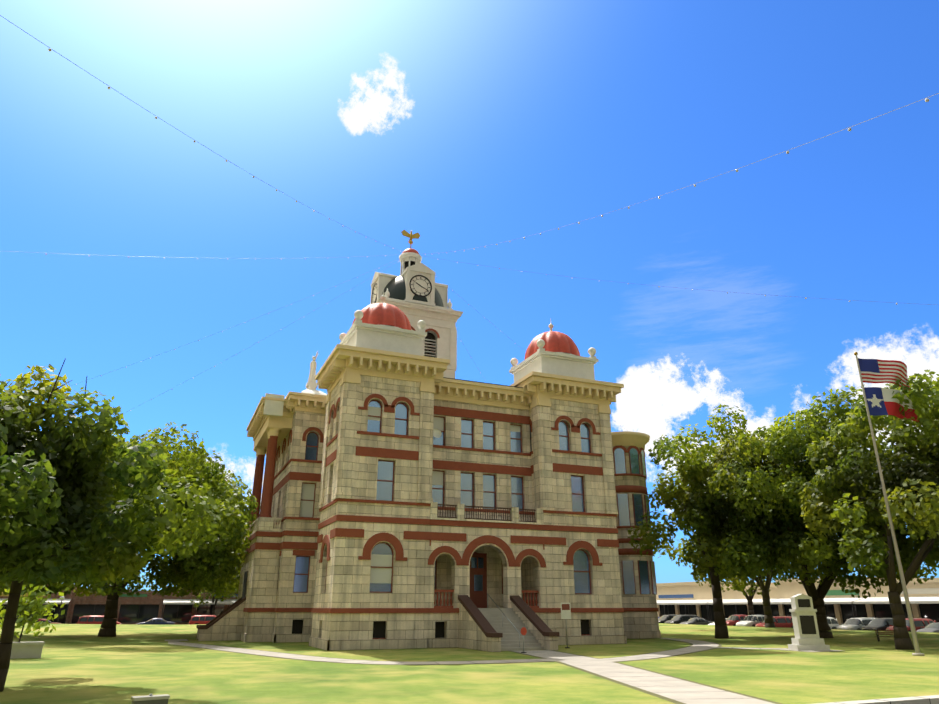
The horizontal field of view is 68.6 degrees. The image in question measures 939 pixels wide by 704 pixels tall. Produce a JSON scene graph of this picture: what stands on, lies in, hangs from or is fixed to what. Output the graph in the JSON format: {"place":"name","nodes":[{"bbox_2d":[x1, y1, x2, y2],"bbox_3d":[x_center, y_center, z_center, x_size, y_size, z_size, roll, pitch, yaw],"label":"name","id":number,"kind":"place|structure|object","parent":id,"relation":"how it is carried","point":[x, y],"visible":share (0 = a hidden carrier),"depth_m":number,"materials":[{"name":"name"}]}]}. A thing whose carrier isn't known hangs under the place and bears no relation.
{"place":"outdoors","nodes":[
{"label":"outdoors","id":0,"kind":"place"},
{"bbox_2d":[131,694,169,703],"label":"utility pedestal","id":1,"kind":"object","parent":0,"point":[155,699],"visible":1,"depth_m":14.23,"materials":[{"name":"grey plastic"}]},
{"bbox_2d":[0,623,938,703],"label":"lawn","id":2,"kind":"structure","parent":0,"point":[79,664],"depth_m":26.45,"materials":[{"name":"green plant"}]},
{"bbox_2d":[0,584,68,658],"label":"stone planter with shrub","id":3,"kind":"object","parent":2,"relation":"on","point":[27,606],"visible":0.75,"depth_m":32.81,"materials":[{"name":"green plant"}]},
{"bbox_2d":[0,358,220,691],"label":"tree","id":4,"kind":"object","parent":2,"relation":"on","point":[61,476],"visible":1,"depth_m":21.22,"materials":[{"name":"green plant"}]},
{"bbox_2d":[0,422,260,636],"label":"oak tree","id":5,"kind":"object","parent":2,"relation":"on","point":[210,565],"visible":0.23,"depth_m":53.64,"materials":[{"name":"green plant"}]},
{"bbox_2d":[196,230,660,651],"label":"courthouse","id":6,"kind":"structure","parent":2,"relation":"on","point":[416,494],"depth_m":48.19,"materials":[{"name":"stone"}]},
{"bbox_2d":[0,15,938,449],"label":"string lights","id":7,"kind":"object","parent":6,"relation":"attached to","point":[452,251],"visible":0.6,"depth_m":41.16,"materials":[{"name":"white metal"}]},
{"bbox_2d":[165,638,842,703],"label":"lawn paths","id":8,"kind":"structure","parent":2,"relation":"on","point":[676,690],"depth_m":29.92,"materials":[{"name":"concrete"}]},
{"bbox_2d":[520,627,526,652],"bbox_3d":[2.972,15.752,37.663,0.350,1.310,0.306,-1,-20,3],"label":"round red sign","id":9,"kind":"object","parent":8,"relation":"on","point":[523,631],"visible":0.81,"depth_m":37.73,"materials":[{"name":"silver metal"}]},
{"bbox_2d":[788,594,829,650],"bbox_3d":[19.554,15.718,40.167,1.900,3.050,1.100,1,-20,-3],"label":"stone monument","id":10,"kind":"object","parent":8,"relation":"on","point":[803,611],"visible":1,"depth_m":39.85,"materials":[{"name":"stone"}]},
{"bbox_2d":[561,603,570,647],"bbox_3d":[5.965,16.789,42.327,0.585,2.600,0.319,-5,-21,13],"label":"notice sign","id":11,"kind":"object","parent":2,"relation":"on","point":[566,611],"visible":1,"depth_m":42.53,"materials":[{"name":"silver metal"}]},
{"bbox_2d":[650,455,791,627],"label":"tree","id":12,"kind":"object","parent":2,"relation":"on","point":[739,585],"visible":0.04,"depth_m":70.29,"materials":[{"name":"green plant"}]},
{"bbox_2d":[627,424,849,638],"bbox_3d":[22.747,14.747,57.180,17.389,16.792,13.843,-8,-22,20],"label":"tree","id":13,"kind":"object","parent":2,"relation":"on","point":[697,501],"visible":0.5,"depth_m":54.99,"materials":[{"name":"green plant"}]},
{"bbox_2d":[652,385,938,637],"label":"forked tree","id":14,"kind":"object","parent":2,"relation":"on","point":[817,426],"visible":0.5,"depth_m":51.50,"materials":[{"name":"green plant"}]},
{"bbox_2d":[768,369,938,649],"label":"tree","id":15,"kind":"object","parent":2,"relation":"on","point":[913,500],"visible":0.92,"depth_m":42.80,"materials":[{"name":"green plant"}]},
{"bbox_2d":[875,630,893,641],"bbox_3d":[28.549,19.329,46.679,1.800,0.855,0.560,-15,-25,34],"label":"park bench","id":16,"kind":"object","parent":2,"relation":"on","point":[883,633],"visible":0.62,"depth_m":47.04,"materials":[{"name":"brown wood"}]},
{"bbox_2d":[854,352,924,655],"bbox_3d":[24.367,7.796,38.207,3.248,16.610,0.660,1,-20,-3],"label":"flagpole with flags","id":17,"kind":"object","parent":2,"relation":"on","point":[879,401],"visible":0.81,"depth_m":40.03,"materials":[{"name":"metal"}]},
{"bbox_2d":[0,0,938,590],"label":"sky","id":18,"kind":"structure","parent":0,"point":[461,125],"materials":[{"name":"blue"}]},
{"bbox_2d":[815,695,938,703],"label":"sidewalk","id":19,"kind":"structure","parent":0,"point":[932,699],"depth_m":18.13,"materials":[{"name":"beige concrete"}]},
{"bbox_2d":[57,596,63,622],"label":"street lamp","id":20,"kind":"object","parent":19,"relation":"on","point":[60,606],"visible":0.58,"depth_m":95.87,"materials":[{"name":"grey metal"}]},
{"bbox_2d":[0,584,237,624],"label":"store row","id":21,"kind":"object","parent":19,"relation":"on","point":[143,606],"visible":0.12,"depth_m":102.09,"materials":[{"name":"red brick"}]},
{"bbox_2d":[176,575,238,614],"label":"tree","id":22,"kind":"object","parent":19,"relation":"on","point":[212,598],"visible":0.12,"depth_m":102.29,"materials":[{"name":"green plant"}]},
{"label":"ground surface","id":23,"kind":"structure","parent":0,"visible":0},
{"bbox_2d":[36,618,60,623],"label":"parked car","id":24,"kind":"object","parent":23,"relation":"on","point":[44,620],"visible":0.06,"depth_m":82.55,"materials":[{"name":"red paint"}]},
{"bbox_2d":[76,615,120,623],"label":"parked car","id":25,"kind":"object","parent":23,"relation":"on","point":[94,619],"visible":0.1,"depth_m":84.19,"materials":[{"name":"red paint"}]},
{"bbox_2d":[137,618,174,624],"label":"parked car","id":26,"kind":"object","parent":23,"relation":"on","point":[157,621],"visible":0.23,"depth_m":86.86,"materials":[{"name":"blue paint"}]},
{"bbox_2d":[189,615,215,624],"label":"parked car","id":27,"kind":"object","parent":23,"relation":"on","point":[200,619],"visible":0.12,"depth_m":88.79,"materials":[{"name":"red paint"}]},
{"bbox_2d":[658,615,675,622],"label":"parked car","id":28,"kind":"object","parent":23,"relation":"on","point":[663,619],"visible":0.12,"depth_m":93.62,"materials":[{"name":"grey paint"}]},
{"bbox_2d":[665,615,699,623],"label":"parked car","id":29,"kind":"object","parent":23,"relation":"on","point":[677,619],"visible":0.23,"depth_m":91.38,"materials":[{"name":"black paint"}]},
{"bbox_2d":[680,618,712,624],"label":"parked car","id":30,"kind":"object","parent":23,"relation":"on","point":[697,621],"visible":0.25,"depth_m":89.02,"materials":[{"name":"grey paint"}]},
{"bbox_2d":[676,525,784,614],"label":"tree","id":31,"kind":"object","parent":23,"relation":"on","point":[749,598],"visible":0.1,"depth_m":87.97,"materials":[{"name":"green plant"}]},
{"bbox_2d":[726,614,747,625],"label":"parked car","id":32,"kind":"object","parent":23,"relation":"on","point":[732,620],"visible":0.15,"depth_m":81.83,"materials":[{"name":"red paint"}]},
{"bbox_2d":[736,615,763,626],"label":"parked car","id":33,"kind":"object","parent":23,"relation":"on","point":[751,620],"visible":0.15,"depth_m":79.45,"materials":[{"name":"grey paint"}]},
{"bbox_2d":[755,616,792,627],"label":"parked car","id":34,"kind":"object","parent":23,"relation":"on","point":[784,621],"visible":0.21,"depth_m":77.41,"materials":[{"name":"red paint"}]},
{"bbox_2d":[656,575,938,624],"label":"store row","id":35,"kind":"object","parent":23,"relation":"on","point":[695,598],"visible":0.46,"depth_m":95.61,"materials":[{"name":"beige paint"}]},
{"bbox_2d":[827,617,838,628],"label":"parked car","id":36,"kind":"object","parent":23,"relation":"on","point":[833,623],"visible":0.1,"depth_m":73.17,"materials":[{"name":"white paint"}]},
{"bbox_2d":[837,617,874,629],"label":"parked car","id":37,"kind":"object","parent":23,"relation":"on","point":[854,624],"visible":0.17,"depth_m":68.00,"materials":[{"name":"grey paint"}]},
{"bbox_2d":[861,618,892,630],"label":"parked car","id":38,"kind":"object","parent":23,"relation":"on","point":[879,624],"visible":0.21,"depth_m":65.64,"materials":[{"name":"black paint"}]},
{"bbox_2d":[886,618,935,631],"bbox_3d":[41.097,25.712,64.014,4.943,1.799,2.323,8,-22,-21],"label":"parked car","id":39,"kind":"object","parent":23,"relation":"on","point":[920,622],"visible":0.17,"depth_m":63.54,"materials":[{"name":"red paint"}]},
{"bbox_2d":[916,622,938,632],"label":"parked car","id":40,"kind":"object","parent":23,"relation":"on","point":[932,627],"visible":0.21,"depth_m":61.16,"materials":[{"name":"grey paint"}]}
]}

